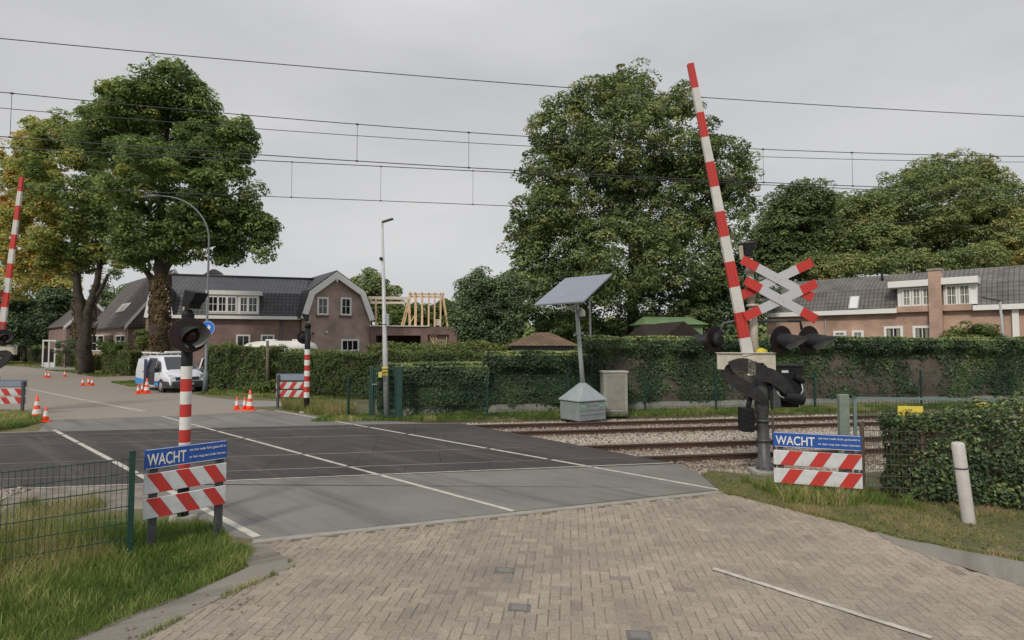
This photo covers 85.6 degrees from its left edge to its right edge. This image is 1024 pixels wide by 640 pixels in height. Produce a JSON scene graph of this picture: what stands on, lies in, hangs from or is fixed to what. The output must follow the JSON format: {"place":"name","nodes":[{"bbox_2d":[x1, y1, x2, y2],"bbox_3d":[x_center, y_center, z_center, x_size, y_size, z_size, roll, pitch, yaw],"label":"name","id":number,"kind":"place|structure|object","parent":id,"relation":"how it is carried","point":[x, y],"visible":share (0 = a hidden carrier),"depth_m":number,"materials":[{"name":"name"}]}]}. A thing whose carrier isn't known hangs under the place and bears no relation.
{"place":"outdoors","nodes":[
{"label":"outdoors","id":0,"kind":"place"},
{"bbox_2d":[0,408,42,428],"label":"grass","id":1,"kind":"structure","parent":0,"point":[13,418],"depth_m":17.62,"materials":[{"name":"green plant"}]},
{"bbox_2d":[37,365,74,369],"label":"path","id":2,"kind":"structure","parent":0,"point":[55,368],"depth_m":58.20,"materials":[{"name":"grey concrete"}]},
{"bbox_2d":[42,340,56,366],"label":"porch","id":3,"kind":"object","parent":2,"relation":"on","point":[48,357],"visible":0.88,"depth_m":61.14,"materials":[{"name":"white wood"}]},
{"bbox_2d":[52,338,77,367],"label":"tree","id":4,"kind":"object","parent":2,"relation":"on","point":[65,351],"visible":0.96,"depth_m":59.86,"materials":[{"name":"green plant"}]},
{"bbox_2d":[0,366,267,419],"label":"paved road","id":5,"kind":"structure","parent":0,"point":[155,402],"depth_m":25.26,"materials":[{"name":"grey asphalt"}]},
{"bbox_2d":[135,351,204,392],"bbox_3d":[-18.755,2.841,30.846,5.065,2.195,2.865,-2,-3,40],"label":"parked van","id":6,"kind":"object","parent":5,"relation":"on","point":[162,373],"visible":0.81,"depth_m":29.67,"materials":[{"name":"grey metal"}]},
{"bbox_2d":[91,269,178,355],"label":"brick house","id":7,"kind":"structure","parent":0,"point":[121,317],"depth_m":54.55,"materials":[{"name":"brown tile"}]},
{"bbox_2d":[37,411,415,431],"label":"asphalt road","id":8,"kind":"structure","parent":0,"point":[253,419],"depth_m":17.77,"materials":[{"name":"grey asphalt"}]},
{"bbox_2d":[244,339,317,352],"bbox_3d":[-14.117,2.586,33.401,4.270,2.825,2.230,0,-3,-6],"label":"parasol","id":9,"kind":"object","parent":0,"point":[293,343],"visible":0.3,"depth_m":32.52,"materials":[{"name":"white fabric"}]},
{"bbox_2d":[280,397,356,415],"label":"grass","id":10,"kind":"structure","parent":0,"point":[320,408],"depth_m":20.37,"materials":[{"name":"green plant"}]},
{"bbox_2d":[138,464,715,539],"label":"asphalt road","id":11,"kind":"structure","parent":0,"point":[269,508],"depth_m":9.22,"materials":[{"name":"grey asphalt"}]},
{"bbox_2d":[167,490,260,537],"bbox_3d":[-4.841,2.876,8.550,4.101,0.001,0.105,-2,-3,42],"label":"road marking","id":12,"kind":"object","parent":11,"relation":"on","point":[243,529],"visible":0.4,"depth_m":7.71,"materials":[{"name":"white paint"}]},
{"bbox_2d":[380,475,513,510],"bbox_3d":[-1.238,2.916,9.432,3.382,0.001,0.085,-2,-3,42],"label":"road marking","id":13,"kind":"object","parent":11,"relation":"on","point":[489,504],"visible":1,"depth_m":9.24,"materials":[{"name":"white paint"}]},
{"bbox_2d":[2,108,985,161],"bbox_3d":[8.999,-5.930,16.185,67.001,2.777,0.016,0,-3,-9],"label":"overhead wire","id":14,"kind":"object","parent":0,"point":[469,142],"visible":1,"depth_m":14.36,"materials":[{"name":"grey metal"}]},
{"bbox_2d":[0,356,1023,639],"bbox_3d":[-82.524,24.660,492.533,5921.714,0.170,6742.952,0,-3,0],"label":"ground","id":15,"kind":"structure","parent":0,"point":[360,404],"depth_m":18.62,"materials":[{"name":"green plant"}]},
{"bbox_2d":[0,177,23,367],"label":"level crossing barrier","id":16,"kind":"object","parent":15,"relation":"on","point":[7,350],"visible":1,"depth_m":19.93,"materials":[{"name":"red metal"}]},
{"bbox_2d":[0,380,26,410],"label":"crossing wait board","id":17,"kind":"object","parent":15,"relation":"on","point":[22,392],"visible":0.88,"depth_m":19.50,"materials":[{"name":"red"}]},
{"bbox_2d":[0,138,30,360],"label":"chestnut tree","id":18,"kind":"object","parent":15,"relation":"on","point":[3,155],"visible":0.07,"depth_m":83.89,"materials":[{"name":"green plant"}]},
{"bbox_2d":[3,314,34,356],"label":"bushy tree","id":19,"kind":"object","parent":15,"relation":"on","point":[14,326],"visible":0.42,"depth_m":70.65,"materials":[{"name":"green plant"}]},
{"bbox_2d":[0,290,46,361],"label":"bushy tree","id":20,"kind":"object","parent":15,"relation":"on","point":[16,308],"visible":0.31,"depth_m":77.56,"materials":[{"name":"green plant"}]},
{"bbox_2d":[0,267,83,321],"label":"broadleaf tree","id":21,"kind":"object","parent":15,"relation":"on","point":[35,285],"visible":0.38,"depth_m":73.39,"materials":[{"name":"green plant"}]},
{"bbox_2d":[19,281,74,345],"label":"bushy tree","id":22,"kind":"object","parent":15,"relation":"on","point":[52,303],"visible":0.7,"depth_m":72.57,"materials":[{"name":"green plant"}]},
{"bbox_2d":[0,483,127,582],"bbox_3d":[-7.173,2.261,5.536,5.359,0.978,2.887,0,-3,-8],"label":"grass","id":23,"kind":"structure","parent":15,"relation":"on","point":[62,541],"depth_m":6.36,"materials":[{"name":"green plant"}]},
{"bbox_2d":[0,107,134,373],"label":"chestnut tree","id":24,"kind":"object","parent":15,"relation":"on","point":[50,252],"visible":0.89,"depth_m":46.21,"materials":[{"name":"green plant"}]},
{"bbox_2d":[0,450,135,574],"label":"fence","id":25,"kind":"object","parent":15,"relation":"on","point":[130,488],"visible":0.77,"depth_m":6.25,"materials":[{"name":"teal metal"}]},
{"bbox_2d":[45,303,103,365],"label":"brick house","id":26,"kind":"structure","parent":15,"relation":"on","point":[60,329],"depth_m":66.48,"materials":[{"name":"brown brick"}]},
{"bbox_2d":[0,484,159,514],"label":"ballast bank","id":27,"kind":"structure","parent":15,"relation":"on","point":[139,497],"depth_m":9.18,"materials":[{"name":"grey gravel"}]},
{"bbox_2d":[88,267,127,309],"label":"broadleaf tree","id":28,"kind":"object","parent":15,"relation":"on","point":[106,297],"visible":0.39,"depth_m":94.23,"materials":[{"name":"green plant"}]},
{"bbox_2d":[95,338,133,354],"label":"bush","id":29,"kind":"object","parent":15,"relation":"on","point":[115,345],"visible":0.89,"depth_m":46.07,"materials":[{"name":"green plant"}]},
{"bbox_2d":[101,349,144,375],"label":"hedge","id":30,"kind":"object","parent":15,"relation":"on","point":[125,362],"visible":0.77,"depth_m":45.11,"materials":[{"name":"green plant"}]},
{"bbox_2d":[0,508,256,639],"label":"grass","id":31,"kind":"structure","parent":15,"relation":"on","point":[33,586],"depth_m":5.85,"materials":[{"name":"green plant"}]},
{"bbox_2d":[133,328,149,355],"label":"bush","id":32,"kind":"object","parent":15,"relation":"on","point":[140,342],"visible":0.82,"depth_m":41.79,"materials":[{"name":"green plant"}]},
{"bbox_2d":[59,54,284,354],"bbox_3d":[-23.450,-6.906,37.156,15.014,22.482,9.071,-1,-3,20],"label":"chestnut tree","id":33,"kind":"object","parent":15,"relation":"on","point":[176,232],"visible":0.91,"depth_m":36.26,"materials":[{"name":"green plant"}]},
{"bbox_2d":[143,194,209,392],"bbox_3d":[-17.279,-1.370,28.383,3.559,10.279,0.240,0,-3,0],"label":"street lamp","id":34,"kind":"object","parent":15,"relation":"on","point":[205,372],"visible":0.95,"depth_m":28.36,"materials":[{"name":"grey metal"}]},
{"bbox_2d":[72,542,290,639],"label":"concrete strip","id":35,"kind":"object","parent":15,"relation":"on","point":[269,560],"visible":0.59,"depth_m":5.35,"materials":[{"name":"grey concrete"}]},
{"bbox_2d":[142,440,226,552],"bbox_3d":[-4.123,2.295,6.979,0.110,1.440,0.940,-2,-3,42],"label":"crossing wait board","id":36,"kind":"object","parent":15,"relation":"on","point":[155,482],"visible":0.99,"depth_m":6.93,"materials":[{"name":"white paint"}]},
{"bbox_2d":[168,289,210,522],"bbox_3d":[-4.600,1.253,7.837,0.788,3.399,0.451,-2,-4,44],"label":"crossing signal","id":37,"kind":"object","parent":15,"relation":"on","point":[189,333],"visible":0.93,"depth_m":7.92,"materials":[{"name":"black paint"}]},
{"bbox_2d":[144,269,314,367],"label":"brick house","id":38,"kind":"structure","parent":15,"relation":"on","point":[243,310],"depth_m":46.21,"materials":[{"name":"tile"}]},
{"bbox_2d":[203,341,288,390],"bbox_3d":[-14.592,2.539,30.266,4.628,2.767,1.970,-1,-3,19],"label":"hedge","id":39,"kind":"object","parent":15,"relation":"on","point":[235,366],"visible":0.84,"depth_m":29.56,"materials":[{"name":"green plant"}]},
{"bbox_2d":[242,379,276,394],"bbox_3d":[-12.317,3.438,27.538,2.122,0.992,1.302,0,-3,0],"label":"bush","id":40,"kind":"object","parent":15,"relation":"on","point":[263,387],"visible":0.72,"depth_m":27.21,"materials":[{"name":"green plant"}]},
{"bbox_2d":[192,394,353,406],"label":"footpath","id":41,"kind":"structure","parent":15,"relation":"on","point":[257,403],"depth_m":23.92,"materials":[{"name":"grey concrete"}]},
{"bbox_2d":[198,388,358,399],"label":"grass","id":42,"kind":"structure","parent":15,"relation":"on","point":[235,392],"depth_m":26.86,"materials":[{"name":"green plant"}]},
{"bbox_2d":[276,373,303,407],"bbox_3d":[-8.740,2.902,21.875,1.206,1.560,0.110,0,-3,-2],"label":"crossing wait board","id":43,"kind":"object","parent":15,"relation":"on","point":[290,385],"visible":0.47,"depth_m":21.91,"materials":[{"name":"red metal"}]},
{"bbox_2d":[297,313,310,412],"bbox_3d":[-7.725,1.643,20.665,0.827,3.767,0.514,-3,-4,45],"label":"crossing signal","id":44,"kind":"object","parent":15,"relation":"on","point":[303,337],"visible":0.95,"depth_m":20.50,"materials":[{"name":"black paint"}]},
{"bbox_2d":[297,270,375,354],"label":"brick house","id":45,"kind":"structure","parent":15,"relation":"on","point":[336,306],"depth_m":48.38,"materials":[{"name":"brick"}]},
{"bbox_2d":[339,297,352,316],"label":"window","id":46,"kind":"structure","parent":45,"relation":"in","point":[345,303],"depth_m":48.82,"materials":[{"name":"white wood"}]},
{"bbox_2d":[0,422,675,488],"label":"crossing deck","id":47,"kind":"structure","parent":15,"relation":"on","point":[113,447],"depth_m":12.83,"materials":[{"name":"asphalt"}]},
{"bbox_2d":[226,462,672,480],"bbox_3d":[-1.435,2.978,10.830,9.846,0.001,0.050,0,-3,-10],"label":"road marking","id":48,"kind":"object","parent":47,"relation":"on","point":[445,471],"visible":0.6,"depth_m":10.83,"materials":[{"name":"white paint"}]},
{"bbox_2d":[347,377,369,417],"bbox_3d":[-5.202,2.711,18.776,1.032,1.515,0.087,-1,-3,27],"label":"fence","id":49,"kind":"object","parent":15,"relation":"on","point":[348,397],"visible":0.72,"depth_m":18.85,"materials":[{"name":"teal metal"}]},
{"bbox_2d":[350,267,405,343],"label":"broadleaf tree","id":50,"kind":"object","parent":15,"relation":"on","point":[369,275],"visible":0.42,"depth_m":76.90,"materials":[{"name":"green plant"}]},
{"bbox_2d":[369,366,402,420],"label":"gate","id":51,"kind":"structure","parent":15,"relation":"on","point":[398,409],"depth_m":18.54,"materials":[{"name":"teal metal"}]},
{"bbox_2d":[379,218,393,417],"bbox_3d":[-4.316,-0.084,18.917,0.440,6.868,0.211,0,-3,0],"label":"street lamp","id":52,"kind":"object","parent":15,"relation":"on","point":[385,320],"visible":0.98,"depth_m":18.85,"materials":[{"name":"grey metal"}]},
{"bbox_2d":[277,346,497,398],"bbox_3d":[-5.849,2.481,26.043,10.801,2.490,1.891,0,-3,9],"label":"hedge","id":53,"kind":"object","parent":15,"relation":"on","point":[331,371],"visible":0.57,"depth_m":25.66,"materials":[{"name":"green plant"}]},
{"bbox_2d":[20,298,766,355],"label":"wood","id":54,"kind":"object","parent":15,"relation":"on","point":[529,331],"visible":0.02,"depth_m":148.40,"materials":[{"name":"green plant"}]},
{"bbox_2d":[369,325,456,347],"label":"garage","id":55,"kind":"structure","parent":15,"relation":"on","point":[408,334],"depth_m":50.82,"materials":[{"name":"brick"}]},
{"bbox_2d":[368,292,447,326],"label":"timber frame","id":56,"kind":"object","parent":55,"relation":"on","point":[437,322],"visible":0.84,"depth_m":51.36,"materials":[{"name":"beige wood"}]},
{"bbox_2d":[389,298,462,347],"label":"bushy tree","id":57,"kind":"object","parent":15,"relation":"on","point":[398,317],"visible":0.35,"depth_m":60.56,"materials":[{"name":"green plant"}]},
{"bbox_2d":[381,370,484,415],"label":"garden wall","id":58,"kind":"structure","parent":15,"relation":"on","point":[424,410],"depth_m":19.61,"materials":[{"name":"brick"}]},
{"bbox_2d":[376,361,489,413],"bbox_3d":[-2.790,2.409,19.689,3.994,1.898,1.064,0,-3,-9],"label":"ivy","id":59,"kind":"object","parent":58,"relation":"attached to","point":[447,380],"visible":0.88,"depth_m":19.50,"materials":[{"name":"green plant"}]},
{"bbox_2d":[365,339,511,354],"bbox_3d":[-4.150,2.512,31.358,8.721,2.934,1.928,0,-3,10],"label":"hedge","id":60,"kind":"object","parent":15,"relation":"on","point":[436,345],"visible":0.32,"depth_m":30.95,"materials":[{"name":"green plant"}]},
{"bbox_2d":[0,436,889,478],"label":"railway track","id":61,"kind":"structure","parent":15,"relation":"on","point":[688,458],"depth_m":12.96,"materials":[{"name":"metal"}]},
{"bbox_2d":[253,490,722,542],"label":"kerb","id":62,"kind":"structure","parent":15,"relation":"on","point":[358,530],"depth_m":7.91,"materials":[{"name":"concrete"}]},
{"bbox_2d":[445,266,534,347],"bbox_3d":[-1.353,0.428,33.551,5.409,7.207,4.527,0,-3,0],"label":"bushy tree","id":63,"kind":"object","parent":15,"relation":"on","point":[485,304],"visible":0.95,"depth_m":32.35,"materials":[{"name":"green plant"}]},
{"bbox_2d":[0,412,1023,444],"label":"railway track","id":64,"kind":"structure","parent":15,"relation":"on","point":[700,427],"depth_m":17.41,"materials":[{"name":"metal"}]},
{"bbox_2d":[488,367,558,412],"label":"garden wall","id":65,"kind":"structure","parent":15,"relation":"on","point":[499,406],"depth_m":20.22,"materials":[{"name":"concrete"}]},
{"bbox_2d":[482,349,592,410],"bbox_3d":[0.913,2.220,20.318,4.147,2.296,1.071,0,-3,-9],"label":"ivy","id":66,"kind":"object","parent":65,"relation":"attached to","point":[501,365],"visible":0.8,"depth_m":20.11,"materials":[{"name":"green plant"}]},
{"bbox_2d":[505,332,576,350],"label":"garden shed","id":67,"kind":"structure","parent":15,"relation":"on","point":[543,341],"depth_m":28.91,"materials":[{"name":"brown tile"}]},
{"bbox_2d":[534,274,611,420],"bbox_3d":[2.175,0.885,18.413,1.763,4.920,2.840,-2,-3,36],"label":"solar camera mast","id":68,"kind":"object","parent":15,"relation":"on","point":[582,400],"visible":1,"depth_m":18.54,"materials":[{"name":"grey metal"}]},
{"bbox_2d":[599,370,628,416],"bbox_3d":[3.646,2.619,19.800,0.930,1.600,0.670,0,-3,-2],"label":"electrical cabinet","id":69,"kind":"object","parent":15,"relation":"on","point":[614,387],"visible":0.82,"depth_m":19.50,"materials":[{"name":"metal"}]},
{"bbox_2d":[496,57,769,350],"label":"broadleaf tree","id":70,"kind":"object","parent":15,"relation":"on","point":[651,249],"visible":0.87,"depth_m":40.63,"materials":[{"name":"green plant"}]},
{"bbox_2d":[627,324,659,335],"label":"garden shed","id":71,"kind":"structure","parent":15,"relation":"on","point":[645,329],"depth_m":34.95,"materials":[{"name":"brown"}]},
{"bbox_2d":[629,317,707,333],"bbox_3d":[10.706,1.999,38.136,4.350,4.420,3.600,0,-3,-6],"label":"greenhouse","id":72,"kind":"object","parent":15,"relation":"on","point":[696,325],"visible":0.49,"depth_m":37.30,"materials":[{"name":"green glass"}]},
{"bbox_2d":[654,321,699,336],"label":"garden shed","id":73,"kind":"structure","parent":15,"relation":"on","point":[682,328],"depth_m":33.01,"materials":[{"name":"brown"}]},
{"bbox_2d":[467,414,889,473],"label":"ballast","id":74,"kind":"structure","parent":15,"relation":"on","point":[654,437],"depth_m":15.44,"materials":[{"name":"gravel"}]},
{"bbox_2d":[403,370,1023,416],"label":"fence","id":75,"kind":"object","parent":15,"relation":"on","point":[487,387],"visible":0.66,"depth_m":20.59,"materials":[{"name":"teal metal"}]},
{"bbox_2d":[679,250,782,335],"bbox_3d":[15.920,-0.403,40.356,7.173,9.456,5.020,0,-3,0],"label":"bushy tree","id":76,"kind":"object","parent":15,"relation":"on","point":[725,304],"visible":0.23,"depth_m":39.47,"materials":[{"name":"green plant"}]},
{"bbox_2d":[687,62,836,475],"bbox_3d":[4.806,-1.035,10.853,2.666,8.081,0.960,0,-3,4],"label":"level crossing barrier","id":77,"kind":"object","parent":15,"relation":"on","point":[779,385],"visible":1,"depth_m":10.69,"materials":[{"name":"metal"}]},
{"bbox_2d":[735,177,847,285],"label":"broadleaf tree","id":78,"kind":"object","parent":15,"relation":"on","point":[782,244],"visible":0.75,"depth_m":56.73,"materials":[{"name":"green plant"}]},
{"bbox_2d":[585,343,1023,409],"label":"garden wall","id":79,"kind":"structure","parent":15,"relation":"on","point":[914,363],"depth_m":22.44,"materials":[{"name":"brick"}]},
{"bbox_2d":[583,335,1023,403],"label":"ivy","id":80,"kind":"object","parent":79,"relation":"attached to","point":[996,352],"visible":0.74,"depth_m":22.25,"materials":[{"name":"green plant"}]},
{"bbox_2d":[701,469,1023,560],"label":"verge","id":81,"kind":"structure","parent":15,"relation":"on","point":[1014,551],"depth_m":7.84,"materials":[{"name":"green plant"}]},
{"bbox_2d":[773,432,862,494],"bbox_3d":[4.939,2.474,8.966,1.270,1.260,0.110,-1,-3,20],"label":"crossing wait board","id":82,"kind":"object","parent":81,"relation":"on","point":[848,461],"visible":1,"depth_m":8.92,"materials":[{"name":"white paint"}]},
{"bbox_2d":[712,473,1023,550],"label":"fallen leaves","id":83,"kind":"object","parent":81,"relation":"on","point":[999,547],"visible":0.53,"depth_m":7.83,"materials":[{"name":"plant"}]},
{"bbox_2d":[837,394,999,487],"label":"track gate","id":84,"kind":"structure","parent":81,"relation":"on","point":[843,418],"depth_m":9.30,"materials":[{"name":"grey"}]},
{"bbox_2d":[876,389,1023,509],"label":"hedge","id":85,"kind":"object","parent":81,"relation":"on","point":[995,461],"visible":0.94,"depth_m":8.59,"materials":[{"name":"green plant"}]},
{"bbox_2d":[951,442,975,524],"bbox_3d":[6.305,2.306,7.720,0.162,1.190,0.162,-6,-3,0],"label":"marker post","id":86,"kind":"object","parent":81,"relation":"on","point":[964,491],"visible":0.84,"depth_m":7.67,"materials":[{"name":"white plastic"}]},
{"bbox_2d":[819,189,919,275],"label":"broadleaf tree","id":87,"kind":"object","parent":15,"relation":"on","point":[882,235],"visible":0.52,"depth_m":62.31,"materials":[{"name":"green plant"}]},
{"bbox_2d":[790,240,1015,280],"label":"broadleaf tree","id":88,"kind":"object","parent":15,"relation":"on","point":[972,255],"visible":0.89,"depth_m":55.13,"materials":[{"name":"green plant"}]},
{"bbox_2d":[859,423,994,500],"bbox_3d":[6.615,2.347,8.764,1.966,1.345,0.085,0,-3,10],"label":"fence","id":89,"kind":"object","parent":15,"relation":"on","point":[862,453],"visible":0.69,"depth_m":8.82,"materials":[{"name":"green metal"}]},
{"bbox_2d":[862,148,1023,272],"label":"broadleaf tree","id":90,"kind":"object","parent":15,"relation":"on","point":[967,210],"visible":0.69,"depth_m":63.69,"materials":[{"name":"green plant"}]},
{"bbox_2d":[938,320,1006,337],"bbox_3d":[21.657,1.821,26.064,3.577,3.712,2.102,0,-3,0],"label":"bush","id":91,"kind":"object","parent":15,"relation":"on","point":[977,330],"visible":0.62,"depth_m":25.83,"materials":[{"name":"green plant"}]},
{"bbox_2d":[982,194,1023,265],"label":"broadleaf tree","id":92,"kind":"object","parent":15,"relation":"on","point":[1011,240],"visible":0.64,"depth_m":59.55,"materials":[{"name":"green plant"}]},
{"bbox_2d":[0,92,1023,186],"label":"overhead wire","id":93,"kind":"object","parent":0,"point":[357,124],"visible":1,"depth_m":12.77,"materials":[{"name":"grey metal"}]},
{"bbox_2d":[0,136,1023,191],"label":"overhead wire","id":94,"kind":"object","parent":93,"relation":"hanging from","point":[481,168],"visible":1,"depth_m":12.75,"materials":[{"name":"grey metal"}]},
{"bbox_2d":[0,38,1023,116],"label":"overhead wire","id":95,"kind":"object","parent":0,"point":[484,81],"visible":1,"depth_m":14.92,"materials":[{"name":"grey metal"}]},
{"bbox_2d":[0,147,1023,227],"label":"overhead wire","id":96,"kind":"object","parent":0,"point":[488,171],"visible":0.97,"depth_m":16.79,"materials":[{"name":"grey metal"}]},
{"bbox_2d":[0,186,1023,228],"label":"overhead wire","id":97,"kind":"object","parent":96,"relation":"hanging from","point":[481,204],"visible":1,"depth_m":16.79,"materials":[{"name":"grey metal"}]},
{"bbox_2d":[0,0,1023,324],"label":"sky","id":98,"kind":"structure","parent":0,"point":[958,56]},
{"bbox_2d":[138,494,1023,639],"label":"brick road","id":99,"kind":"structure","parent":0,"point":[998,592],"depth_m":5.73,"materials":[{"name":"beige brick"}]},
{"bbox_2d":[132,558,295,638],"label":"grass","id":100,"kind":"structure","parent":99,"relation":"on","point":[272,574],"depth_m":5.49,"materials":[{"name":"green plant"}]},
{"bbox_2d":[713,568,931,638],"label":"road marking","id":101,"kind":"object","parent":99,"relation":"on","point":[836,607],"visible":1,"depth_m":5.26,"materials":[{"name":"white paint"}]},
{"bbox_2d":[312,400,1022,421],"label":"grass","id":102,"kind":"structure","parent":0,"point":[698,410],"depth_m":19.74,"materials":[{"name":"green plant"}]},
{"bbox_2d":[739,471,927,511],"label":"grass","id":103,"kind":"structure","parent":0,"point":[816,494],"depth_m":8.71,"materials":[{"name":"green plant"}]},
{"bbox_2d":[763,265,1023,337],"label":"brick house","id":104,"kind":"structure","parent":0,"point":[933,303],"depth_m":35.12,"materials":[{"name":"brown brick"}]},
{"bbox_2d":[945,285,957,304],"bbox_3d":[26.710,-1.497,33.595,0.585,1.263,0.100,-2,-4,44],"label":"dormer window","id":105,"kind":"structure","parent":104,"relation":"in","point":[951,291],"depth_m":33.58,"materials":[{"name":"white glass"}]},
{"bbox_2d":[958,284,970,303],"bbox_3d":[27.151,-1.516,33.169,0.585,1.263,0.100,-2,-4,44],"label":"dormer window","id":106,"kind":"structure","parent":104,"relation":"in","point":[964,290],"depth_m":33.15,"materials":[{"name":"white glass"}]},
{"bbox_2d":[875,531,1023,585],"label":"asphalt path","id":107,"kind":"structure","parent":0,"point":[1006,569],"depth_m":6.40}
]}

